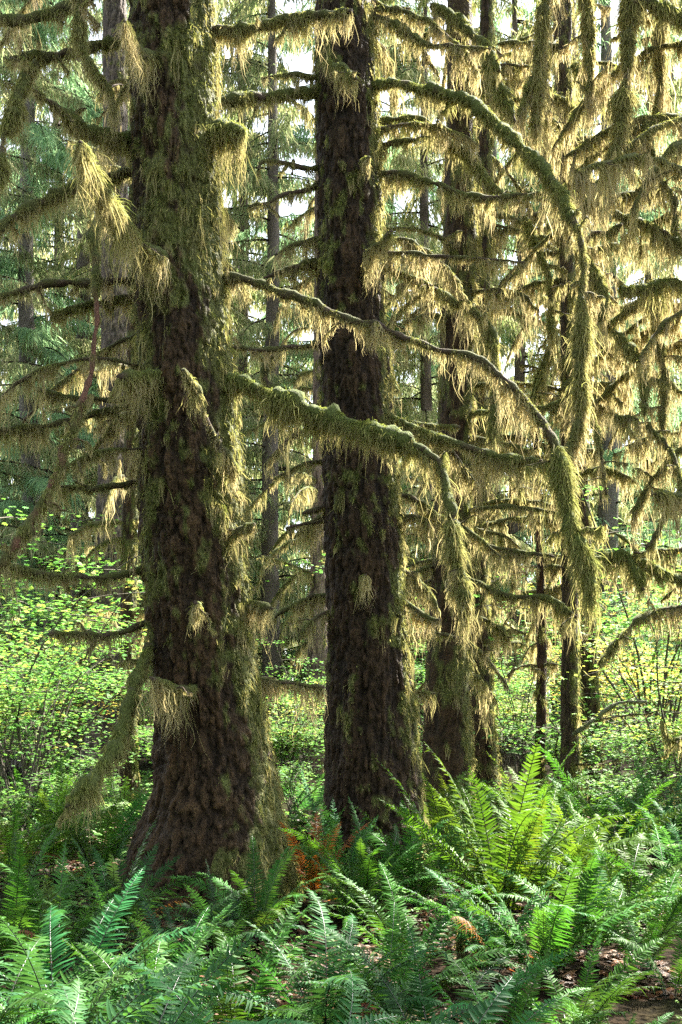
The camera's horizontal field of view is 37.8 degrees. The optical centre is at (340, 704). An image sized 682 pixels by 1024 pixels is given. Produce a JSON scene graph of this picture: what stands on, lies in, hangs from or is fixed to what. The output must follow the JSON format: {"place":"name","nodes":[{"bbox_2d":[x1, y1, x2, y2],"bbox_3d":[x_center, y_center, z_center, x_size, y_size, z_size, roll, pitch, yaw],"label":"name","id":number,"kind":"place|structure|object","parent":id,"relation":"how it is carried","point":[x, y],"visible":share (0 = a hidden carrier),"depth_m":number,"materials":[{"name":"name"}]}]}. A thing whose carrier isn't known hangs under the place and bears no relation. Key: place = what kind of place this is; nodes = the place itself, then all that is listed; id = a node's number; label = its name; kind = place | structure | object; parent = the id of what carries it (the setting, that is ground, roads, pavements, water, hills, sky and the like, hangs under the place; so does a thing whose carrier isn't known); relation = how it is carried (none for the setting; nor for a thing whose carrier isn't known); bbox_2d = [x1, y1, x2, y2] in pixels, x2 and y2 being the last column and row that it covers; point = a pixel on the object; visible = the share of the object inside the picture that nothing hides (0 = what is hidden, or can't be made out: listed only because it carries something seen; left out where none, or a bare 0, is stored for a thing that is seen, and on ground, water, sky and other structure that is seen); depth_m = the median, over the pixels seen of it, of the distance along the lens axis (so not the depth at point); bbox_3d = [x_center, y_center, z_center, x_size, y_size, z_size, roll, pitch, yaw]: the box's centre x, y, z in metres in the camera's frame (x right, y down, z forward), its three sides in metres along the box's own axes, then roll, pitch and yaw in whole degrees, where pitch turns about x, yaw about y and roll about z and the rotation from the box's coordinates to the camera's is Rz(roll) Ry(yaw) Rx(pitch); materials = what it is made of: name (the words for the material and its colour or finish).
{"place":"outdoors","nodes":[
{"label":"outdoors","id":0,"kind":"place"},
{"bbox_2d":[0,713,681,1023],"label":"ground","id":1,"kind":"structure","parent":0,"point":[649,1011],"depth_m":6.66,"materials":[{"name":"green plant"}]},
{"bbox_2d":[0,771,74,860],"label":"huckleberry bush","id":2,"kind":"object","parent":1,"relation":"on","point":[26,813],"visible":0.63,"depth_m":10.20,"materials":[{"name":"green plant"}]},
{"bbox_2d":[0,795,118,886],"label":"sword fern","id":3,"kind":"object","parent":1,"relation":"on","point":[8,840],"visible":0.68,"depth_m":8.62,"materials":[{"name":"green plant"}]},
{"bbox_2d":[0,0,120,694],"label":"conifer tree","id":4,"kind":"object","parent":1,"relation":"on","point":[9,531],"visible":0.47,"depth_m":22.86,"materials":[{"name":"green plant"}]},
{"bbox_2d":[2,626,118,779],"bbox_3d":[-5.584,0.052,19.108,2.401,3.001,2.846,0,0,31],"label":"vine maple","id":5,"kind":"object","parent":1,"relation":"on","point":[22,687],"visible":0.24,"depth_m":19.05,"materials":[{"name":"green plant"}]},
{"bbox_2d":[0,823,123,971],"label":"sword fern","id":6,"kind":"object","parent":1,"relation":"on","point":[17,912],"visible":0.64,"depth_m":6.21,"materials":[{"name":"green plant"}]},
{"bbox_2d":[0,760,131,877],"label":"sword fern","id":7,"kind":"object","parent":1,"relation":"on","point":[57,808],"visible":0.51,"depth_m":9.33,"materials":[{"name":"green plant"}]},
{"bbox_2d":[0,620,137,789],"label":"vine maple","id":8,"kind":"object","parent":1,"relation":"on","point":[57,733],"visible":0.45,"depth_m":15.73,"materials":[{"name":"green plant"}]},
{"bbox_2d":[0,622,142,830],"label":"vine maple","id":9,"kind":"object","parent":1,"relation":"on","point":[27,694],"visible":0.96,"depth_m":12.10,"materials":[{"name":"green plant"}]},
{"bbox_2d":[0,0,143,759],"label":"conifer tree","id":10,"kind":"object","parent":1,"relation":"on","point":[80,344],"visible":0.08,"depth_m":28.66,"materials":[{"name":"green plant"}]},
{"bbox_2d":[0,498,144,794],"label":"vine maple","id":11,"kind":"object","parent":1,"relation":"on","point":[33,607],"visible":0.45,"depth_m":17.59,"materials":[{"name":"green plant"}]},
{"bbox_2d":[0,555,146,789],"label":"vine maple","id":12,"kind":"object","parent":1,"relation":"on","point":[66,613],"visible":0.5,"depth_m":12.88,"materials":[{"name":"green plant"}]},
{"bbox_2d":[0,567,149,821],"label":"vine maple","id":13,"kind":"object","parent":1,"relation":"on","point":[18,731],"visible":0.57,"depth_m":13.47,"materials":[{"name":"green plant"}]},
{"bbox_2d":[0,0,151,766],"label":"conifer tree","id":14,"kind":"object","parent":1,"relation":"on","point":[28,316],"visible":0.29,"depth_m":24.55,"materials":[{"name":"green plant"}]},
{"bbox_2d":[0,0,151,751],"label":"conifer tree","id":15,"kind":"object","parent":1,"relation":"on","point":[62,46],"visible":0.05,"depth_m":30.75,"materials":[{"name":"green plant"}]},
{"bbox_2d":[12,740,143,797],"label":"huckleberry bush","id":16,"kind":"object","parent":1,"relation":"on","point":[78,766],"visible":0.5,"depth_m":13.95,"materials":[{"name":"green plant"}]},
{"bbox_2d":[0,840,165,973],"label":"sword fern","id":17,"kind":"object","parent":1,"relation":"on","point":[30,891],"visible":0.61,"depth_m":6.01,"materials":[{"name":"green plant"}]},
{"bbox_2d":[15,787,152,886],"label":"sword fern","id":18,"kind":"object","parent":1,"relation":"on","point":[116,842],"visible":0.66,"depth_m":8.79,"materials":[{"name":"green plant"}]},
{"bbox_2d":[0,935,174,1023],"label":"sword fern","id":19,"kind":"object","parent":1,"relation":"on","point":[108,988],"visible":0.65,"depth_m":4.01,"materials":[{"name":"green plant"}]},
{"bbox_2d":[0,935,176,1023],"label":"sword fern","id":20,"kind":"object","parent":1,"relation":"on","point":[43,1002],"visible":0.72,"depth_m":4.48,"materials":[{"name":"green plant"}]},
{"bbox_2d":[51,768,151,847],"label":"sword fern","id":21,"kind":"object","parent":1,"relation":"on","point":[143,785],"visible":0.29,"depth_m":11.05,"materials":[{"name":"green plant"}]},
{"bbox_2d":[66,0,140,779],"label":"fir tree","id":22,"kind":"object","parent":1,"relation":"on","point":[115,12],"visible":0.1,"depth_m":20.74,"materials":[{"name":"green plant"}]},
{"bbox_2d":[0,867,207,1023],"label":"sword fern","id":23,"kind":"object","parent":1,"relation":"on","point":[44,974],"visible":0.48,"depth_m":4.81,"materials":[{"name":"green plant"}]},
{"bbox_2d":[63,18,148,806],"bbox_3d":[-3.145,-5.190,15.335,2.284,14.510,1.790,0,0,-19],"label":"spruce tree","id":24,"kind":"object","parent":1,"relation":"on","point":[126,540],"visible":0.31,"depth_m":15.37,"materials":[{"name":"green plant"}]},
{"bbox_2d":[0,902,246,1023],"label":"sword fern","id":25,"kind":"object","parent":1,"relation":"on","point":[196,937],"visible":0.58,"depth_m":4.63,"materials":[{"name":"green plant"}]},
{"bbox_2d":[0,956,247,1023],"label":"sword fern","id":26,"kind":"object","parent":1,"relation":"on","point":[110,1008],"visible":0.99,"depth_m":3.69,"materials":[{"name":"green plant"}]},
{"bbox_2d":[53,816,222,948],"bbox_3d":[-1.543,1.210,6.620,1.290,0.929,0.881,0,0,29],"label":"sword fern","id":27,"kind":"object","parent":1,"relation":"on","point":[113,879],"visible":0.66,"depth_m":6.71,"materials":[{"name":"green plant"}]},
{"bbox_2d":[44,7,292,763],"bbox_3d":[-4.864,-11.707,27.137,6.442,27.375,8.134,0,0,-23],"label":"conifer tree","id":28,"kind":"object","parent":1,"relation":"on","point":[81,272],"visible":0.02,"depth_m":25.84,"materials":[{"name":"green plant"}]},
{"bbox_2d":[92,882,248,972],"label":"sword fern","id":29,"kind":"object","parent":1,"relation":"on","point":[215,908],"visible":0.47,"depth_m":6.08,"materials":[{"name":"green plant"}]},
{"bbox_2d":[46,927,312,1023],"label":"sword fern","id":30,"kind":"object","parent":1,"relation":"on","point":[160,1017],"visible":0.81,"depth_m":3.55,"materials":[{"name":"green plant"}]},
{"bbox_2d":[137,0,314,675],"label":"conifer tree","id":31,"kind":"object","parent":1,"relation":"on","point":[242,368],"visible":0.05,"depth_m":32.94,"materials":[{"name":"green plant"}]},
{"bbox_2d":[140,861,311,956],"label":"sword fern","id":32,"kind":"object","parent":1,"relation":"on","point":[228,924],"visible":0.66,"depth_m":6.48,"materials":[{"name":"green plant"}]},
{"bbox_2d":[84,894,378,1023],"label":"sword fern","id":33,"kind":"object","parent":1,"relation":"on","point":[232,1011],"visible":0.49,"depth_m":4.75,"materials":[{"name":"green plant"}]},
{"bbox_2d":[151,836,355,944],"bbox_3d":[-0.546,1.289,6.819,1.158,0.722,1.100,0,0,28],"label":"sword fern","id":34,"kind":"object","parent":1,"relation":"on","point":[265,896],"visible":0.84,"depth_m":6.77,"materials":[{"name":"green plant"}]},
{"bbox_2d":[216,1,311,700],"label":"conifer tree","id":35,"kind":"object","parent":1,"relation":"on","point":[251,371],"visible":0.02,"depth_m":43.91,"materials":[{"name":"green plant"}]},
{"bbox_2d":[216,0,316,778],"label":"conifer tree","id":36,"kind":"object","parent":1,"relation":"on","point":[268,530],"visible":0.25,"depth_m":24.79,"materials":[{"name":"grey plant"}]},
{"bbox_2d":[257,639,325,777],"bbox_3d":[-0.984,0.110,20.617,3.490,2.879,3.654,0,0,6],"label":"vine maple","id":37,"kind":"object","parent":1,"relation":"on","point":[313,681],"visible":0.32,"depth_m":20.57,"materials":[{"name":"green plant"}]},
{"bbox_2d":[266,679,325,785],"bbox_3d":[-1.331,0.483,19.072,3.732,2.200,2.758,0,0,27],"label":"vine maple","id":38,"kind":"object","parent":1,"relation":"on","point":[291,730],"visible":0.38,"depth_m":18.68,"materials":[{"name":"green plant"}]},
{"bbox_2d":[269,716,323,788],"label":"huckleberry bush","id":39,"kind":"object","parent":1,"relation":"on","point":[292,758],"visible":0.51,"depth_m":18.65,"materials":[{"name":"green plant"}]},
{"bbox_2d":[276,757,324,818],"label":"huckleberry bush","id":40,"kind":"object","parent":1,"relation":"on","point":[288,785],"visible":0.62,"depth_m":13.51,"materials":[{"name":"green plant"}]},
{"bbox_2d":[0,0,612,923],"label":"spruce tree","id":41,"kind":"object","parent":1,"relation":"on","point":[216,800],"visible":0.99,"depth_m":7.83,"materials":[{"name":"brown plant"}]},
{"bbox_2d":[151,887,470,1023],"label":"sword fern","id":42,"kind":"object","parent":1,"relation":"on","point":[334,978],"visible":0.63,"depth_m":4.62,"materials":[{"name":"green plant"}]},
{"bbox_2d":[126,960,510,1023],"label":"sword fern","id":43,"kind":"object","parent":1,"relation":"on","point":[351,1007],"visible":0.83,"depth_m":3.60,"materials":[{"name":"green plant"}]},
{"bbox_2d":[240,0,399,774],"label":"spruce tree","id":44,"kind":"object","parent":1,"relation":"on","point":[312,490],"visible":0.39,"depth_m":21.87,"materials":[{"name":"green plant"}]},
{"bbox_2d":[278,808,368,903],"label":"sword fern","id":45,"kind":"object","parent":1,"relation":"on","point":[310,872],"visible":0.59,"depth_m":7.96,"materials":[{"name":"green plant"}]},
{"bbox_2d":[0,813,681,1023],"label":"leaf litter","id":46,"kind":"object","parent":1,"relation":"on","point":[425,914],"visible":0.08,"depth_m":6.72,"materials":[{"name":"plant"}]},
{"bbox_2d":[0,770,681,972],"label":"ground cover","id":47,"kind":"object","parent":1,"relation":"on","point":[400,892],"visible":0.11,"depth_m":8.13,"materials":[{"name":"brown"}]},
{"bbox_2d":[0,303,681,729],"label":"wood","id":48,"kind":"object","parent":1,"relation":"on","point":[406,525],"depth_m":77.47,"materials":[{"name":"green plant"}]},
{"bbox_2d":[288,790,406,891],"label":"sword fern","id":49,"kind":"object","parent":1,"relation":"on","point":[330,822],"visible":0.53,"depth_m":8.69,"materials":[{"name":"green plant"}]},
{"bbox_2d":[230,0,498,691],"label":"conifer tree","id":50,"kind":"object","parent":1,"relation":"on","point":[303,133],"visible":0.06,"depth_m":29.32,"materials":[{"name":"green plant"}]},
{"bbox_2d":[276,796,452,913],"bbox_3d":[0.188,1.170,7.580,1.364,0.910,1.266,0,0,0],"label":"sword fern","id":51,"kind":"object","parent":1,"relation":"on","point":[367,879],"visible":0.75,"depth_m":7.62,"materials":[{"name":"green plant"}]},
{"bbox_2d":[300,846,439,931],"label":"sword fern","id":52,"kind":"object","parent":1,"relation":"on","point":[342,900],"visible":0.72,"depth_m":7.23,"materials":[{"name":"green plant"}]},
{"bbox_2d":[277,901,527,1023],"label":"sword fern","id":53,"kind":"object","parent":1,"relation":"on","point":[443,974],"visible":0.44,"depth_m":4.89,"materials":[{"name":"green plant"}]},
{"bbox_2d":[282,0,532,746],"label":"conifer tree","id":54,"kind":"object","parent":1,"relation":"on","point":[411,388],"visible":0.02,"depth_m":37.29,"materials":[{"name":"green plant"}]},
{"bbox_2d":[325,864,493,979],"bbox_3d":[0.432,1.303,5.894,1.125,0.711,1.227,0,0,0],"label":"sword fern","id":55,"kind":"object","parent":1,"relation":"on","point":[437,929],"visible":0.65,"depth_m":5.98,"materials":[{"name":"green plant"}]},
{"bbox_2d":[219,0,608,869],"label":"spruce tree","id":56,"kind":"object","parent":1,"relation":"on","point":[365,618],"visible":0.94,"depth_m":10.01,"materials":[{"name":"brown plant"}]},
{"bbox_2d":[353,792,496,908],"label":"sword fern","id":57,"kind":"object","parent":1,"relation":"on","point":[411,867],"visible":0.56,"depth_m":7.97,"materials":[{"name":"green plant"}]},
{"bbox_2d":[303,0,560,740],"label":"conifer tree","id":58,"kind":"object","parent":1,"relation":"on","point":[422,366],"visible":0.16,"depth_m":28.65,"materials":[{"name":"green plant"}]},
{"bbox_2d":[296,923,576,1023],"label":"sword fern","id":59,"kind":"object","parent":1,"relation":"on","point":[420,1013],"visible":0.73,"depth_m":4.53,"materials":[{"name":"green plant"}]},
{"bbox_2d":[378,762,529,885],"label":"sword fern","id":60,"kind":"object","parent":1,"relation":"on","point":[416,813],"visible":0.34,"depth_m":9.03,"materials":[{"name":"green plant"}]},
{"bbox_2d":[428,972,516,1023],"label":"sword fern","id":61,"kind":"object","parent":1,"relation":"on","point":[499,1001],"visible":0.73,"depth_m":3.30,"materials":[{"name":"green plant"}]},
{"bbox_2d":[409,0,553,738],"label":"conifer tree","id":62,"kind":"object","parent":1,"relation":"on","point":[496,155],"visible":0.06,"depth_m":45.76,"materials":[{"name":"green plant"}]},
{"bbox_2d":[383,0,591,830],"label":"spruce tree","id":63,"kind":"object","parent":1,"relation":"on","point":[451,679],"visible":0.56,"depth_m":12.69,"materials":[{"name":"green plant"}]},
{"bbox_2d":[388,867,599,978],"bbox_3d":[0.891,1.357,5.897,1.182,0.769,1.054,0,0,-23],"label":"sword fern","id":64,"kind":"object","parent":1,"relation":"on","point":[489,943],"visible":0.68,"depth_m":5.93,"materials":[{"name":"green plant"}]},
{"bbox_2d":[384,0,605,812],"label":"spruce tree","id":65,"kind":"object","parent":1,"relation":"on","point":[485,767],"visible":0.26,"depth_m":15.11,"materials":[{"name":"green plant"}]},
{"bbox_2d":[414,621,601,783],"bbox_3d":[3.287,-0.027,19.656,3.907,3.223,4.090,0,0,19],"label":"vine maple","id":66,"kind":"object","parent":1,"relation":"on","point":[517,685],"visible":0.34,"depth_m":19.74,"materials":[{"name":"green plant"}]},
{"bbox_2d":[387,739,638,928],"bbox_3d":[1.322,0.958,7.386,1.512,1.455,1.601,0,0,-41],"label":"sword fern","id":67,"kind":"object","parent":1,"relation":"on","point":[517,843],"visible":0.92,"depth_m":7.24,"materials":[{"name":"green plant"}]},
{"bbox_2d":[404,945,635,1023],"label":"sword fern","id":68,"kind":"object","parent":1,"relation":"on","point":[520,1004],"visible":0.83,"depth_m":4.46,"materials":[{"name":"green plant"}]},
{"bbox_2d":[399,0,641,751],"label":"conifer tree","id":69,"kind":"object","parent":1,"relation":"on","point":[513,9],"visible":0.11,"depth_m":32.82,"materials":[{"name":"green plant"}]},
{"bbox_2d":[491,651,561,770],"bbox_3d":[4.024,0.057,25.241,3.984,3.178,5.390,0,0,-17],"label":"vine maple","id":70,"kind":"object","parent":1,"relation":"on","point":[504,763],"visible":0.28,"depth_m":24.73,"materials":[{"name":"green plant"}]},
{"bbox_2d":[500,403,561,796],"bbox_3d":[2.748,-1.077,13.794,1.055,6.363,1.330,0,0,21],"label":"dead snag","id":71,"kind":"object","parent":1,"relation":"on","point":[542,666],"visible":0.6,"depth_m":13.94,"materials":[{"name":"brown wood"}]},
{"bbox_2d":[464,751,597,839],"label":"sword fern","id":72,"kind":"object","parent":1,"relation":"on","point":[580,779],"visible":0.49,"depth_m":11.17,"materials":[{"name":"green plant"}]},
{"bbox_2d":[434,852,674,987],"bbox_3d":[1.216,1.205,5.787,1.138,0.868,1.255,0,0,-38],"label":"sword fern","id":73,"kind":"object","parent":1,"relation":"on","point":[548,936],"visible":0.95,"depth_m":5.69,"materials":[{"name":"green plant"}]},
{"bbox_2d":[442,778,671,906],"bbox_3d":[1.671,1.125,7.967,1.689,1.106,1.520,0,0,0],"label":"sword fern","id":74,"kind":"object","parent":1,"relation":"on","point":[550,873],"visible":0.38,"depth_m":7.84,"materials":[{"name":"green plant"}]},
{"bbox_2d":[483,934,664,1023],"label":"sword fern","id":75,"kind":"object","parent":1,"relation":"on","point":[607,997],"visible":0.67,"depth_m":4.87,"materials":[{"name":"green plant"}]},
{"bbox_2d":[472,704,677,780],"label":"huckleberry bush","id":76,"kind":"object","parent":1,"relation":"on","point":[524,727],"visible":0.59,"depth_m":14.00,"materials":[{"name":"green plant"}]},
{"bbox_2d":[491,71,659,743],"bbox_3d":[8.671,-12.513,39.879,8.586,28.896,6.800,0,0,-37],"label":"conifer tree","id":77,"kind":"object","parent":1,"relation":"on","point":[508,366],"visible":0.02,"depth_m":39.80,"materials":[{"name":"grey plant"}]},
{"bbox_2d":[472,0,681,804],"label":"spruce tree","id":78,"kind":"object","parent":1,"relation":"on","point":[593,705],"visible":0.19,"depth_m":16.09,"materials":[{"name":"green plant"}]},
{"bbox_2d":[473,0,681,822],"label":"spruce tree","id":79,"kind":"object","parent":1,"relation":"on","point":[570,724],"visible":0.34,"depth_m":13.31,"materials":[{"name":"green plant"}]},
{"bbox_2d":[473,483,681,800],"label":"vine maple","id":80,"kind":"object","parent":1,"relation":"on","point":[608,631],"visible":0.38,"depth_m":16.42,"materials":[{"name":"green plant"}]},
{"bbox_2d":[510,744,645,826],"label":"sword fern","id":81,"kind":"object","parent":1,"relation":"on","point":[602,814],"visible":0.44,"depth_m":11.61,"materials":[{"name":"green plant"}]},
{"bbox_2d":[483,849,681,960],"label":"sword fern","id":82,"kind":"object","parent":1,"relation":"on","point":[634,894],"visible":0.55,"depth_m":6.18,"materials":[{"name":"green plant"}]},
{"bbox_2d":[488,0,681,753],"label":"conifer tree","id":83,"kind":"object","parent":1,"relation":"on","point":[605,516],"visible":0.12,"depth_m":32.75,"materials":[{"name":"green plant"}]},
{"bbox_2d":[495,791,681,902],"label":"sword fern","id":84,"kind":"object","parent":1,"relation":"on","point":[625,825],"visible":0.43,"depth_m":8.24,"materials":[{"name":"green plant"}]},
{"bbox_2d":[498,0,681,803],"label":"mossy maple","id":85,"kind":"object","parent":1,"relation":"on","point":[625,145],"visible":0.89,"depth_m":11.23,"materials":[{"name":"green plant"}]},
{"bbox_2d":[508,763,681,869],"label":"sword fern","id":86,"kind":"object","parent":1,"relation":"on","point":[626,832],"visible":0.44,"depth_m":9.78,"materials":[{"name":"green plant"}]},
{"bbox_2d":[515,806,681,930],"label":"sword fern","id":87,"kind":"object","parent":1,"relation":"on","point":[627,880],"visible":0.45,"depth_m":7.36,"materials":[{"name":"green plant"}]},
{"bbox_2d":[515,575,681,783],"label":"vine maple","id":88,"kind":"object","parent":1,"relation":"on","point":[617,770],"visible":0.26,"depth_m":19.00,"materials":[{"name":"green plant"}]},
{"bbox_2d":[525,0,681,745],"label":"conifer tree","id":89,"kind":"object","parent":1,"relation":"on","point":[649,274],"visible":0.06,"depth_m":39.65,"materials":[{"name":"green plant"}]},
{"bbox_2d":[546,869,681,971],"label":"sword fern","id":90,"kind":"object","parent":1,"relation":"on","point":[669,926],"visible":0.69,"depth_m":5.98,"materials":[{"name":"green plant"}]},
{"bbox_2d":[549,542,681,798],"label":"vine maple","id":91,"kind":"object","parent":1,"relation":"on","point":[669,709],"visible":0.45,"depth_m":16.89,"materials":[{"name":"green plant"}]},
{"bbox_2d":[557,614,681,834],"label":"vine maple","id":92,"kind":"object","parent":1,"relation":"on","point":[677,729],"visible":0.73,"depth_m":12.61,"materials":[{"name":"green plant"}]},
{"bbox_2d":[567,705,681,816],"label":"vine maple","id":93,"kind":"object","parent":1,"relation":"on","point":[667,763],"visible":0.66,"depth_m":12.82,"materials":[{"name":"green plant"}]},
{"bbox_2d":[568,758,681,821],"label":"huckleberry bush","id":94,"kind":"object","parent":1,"relation":"on","point":[609,781],"visible":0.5,"depth_m":11.80,"materials":[{"name":"green plant"}]},
{"bbox_2d":[572,758,681,861],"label":"sword fern","id":95,"kind":"object","parent":1,"relation":"on","point":[640,786],"visible":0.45,"depth_m":10.16,"materials":[{"name":"green plant"}]},
{"bbox_2d":[581,924,681,999],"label":"sword fern","id":96,"kind":"object","parent":1,"relation":"on","point":[678,971],"visible":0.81,"depth_m":5.54,"materials":[{"name":"green plant"}]},
{"bbox_2d":[584,769,681,855],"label":"huckleberry bush","id":97,"kind":"object","parent":1,"relation":"on","point":[670,791],"visible":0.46,"depth_m":10.51,"materials":[{"name":"green plant"}]},
{"bbox_2d":[586,818,681,918],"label":"sword fern","id":98,"kind":"object","parent":1,"relation":"on","point":[660,887],"visible":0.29,"depth_m":7.60,"materials":[{"name":"green plant"}]},
{"bbox_2d":[590,1,681,720],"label":"conifer tree","id":99,"kind":"object","parent":1,"relation":"on","point":[622,276],"visible":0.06,"depth_m":41.78,"materials":[{"name":"green plant"}]},
{"bbox_2d":[598,796,681,878],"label":"sword fern","id":100,"kind":"object","parent":1,"relation":"on","point":[677,853],"visible":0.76,"depth_m":9.36,"materials":[{"name":"green plant"}]},
{"bbox_2d":[0,0,681,711],"label":"sky","id":101,"kind":"structure","parent":0,"point":[305,68],"materials":[{"name":"white"}]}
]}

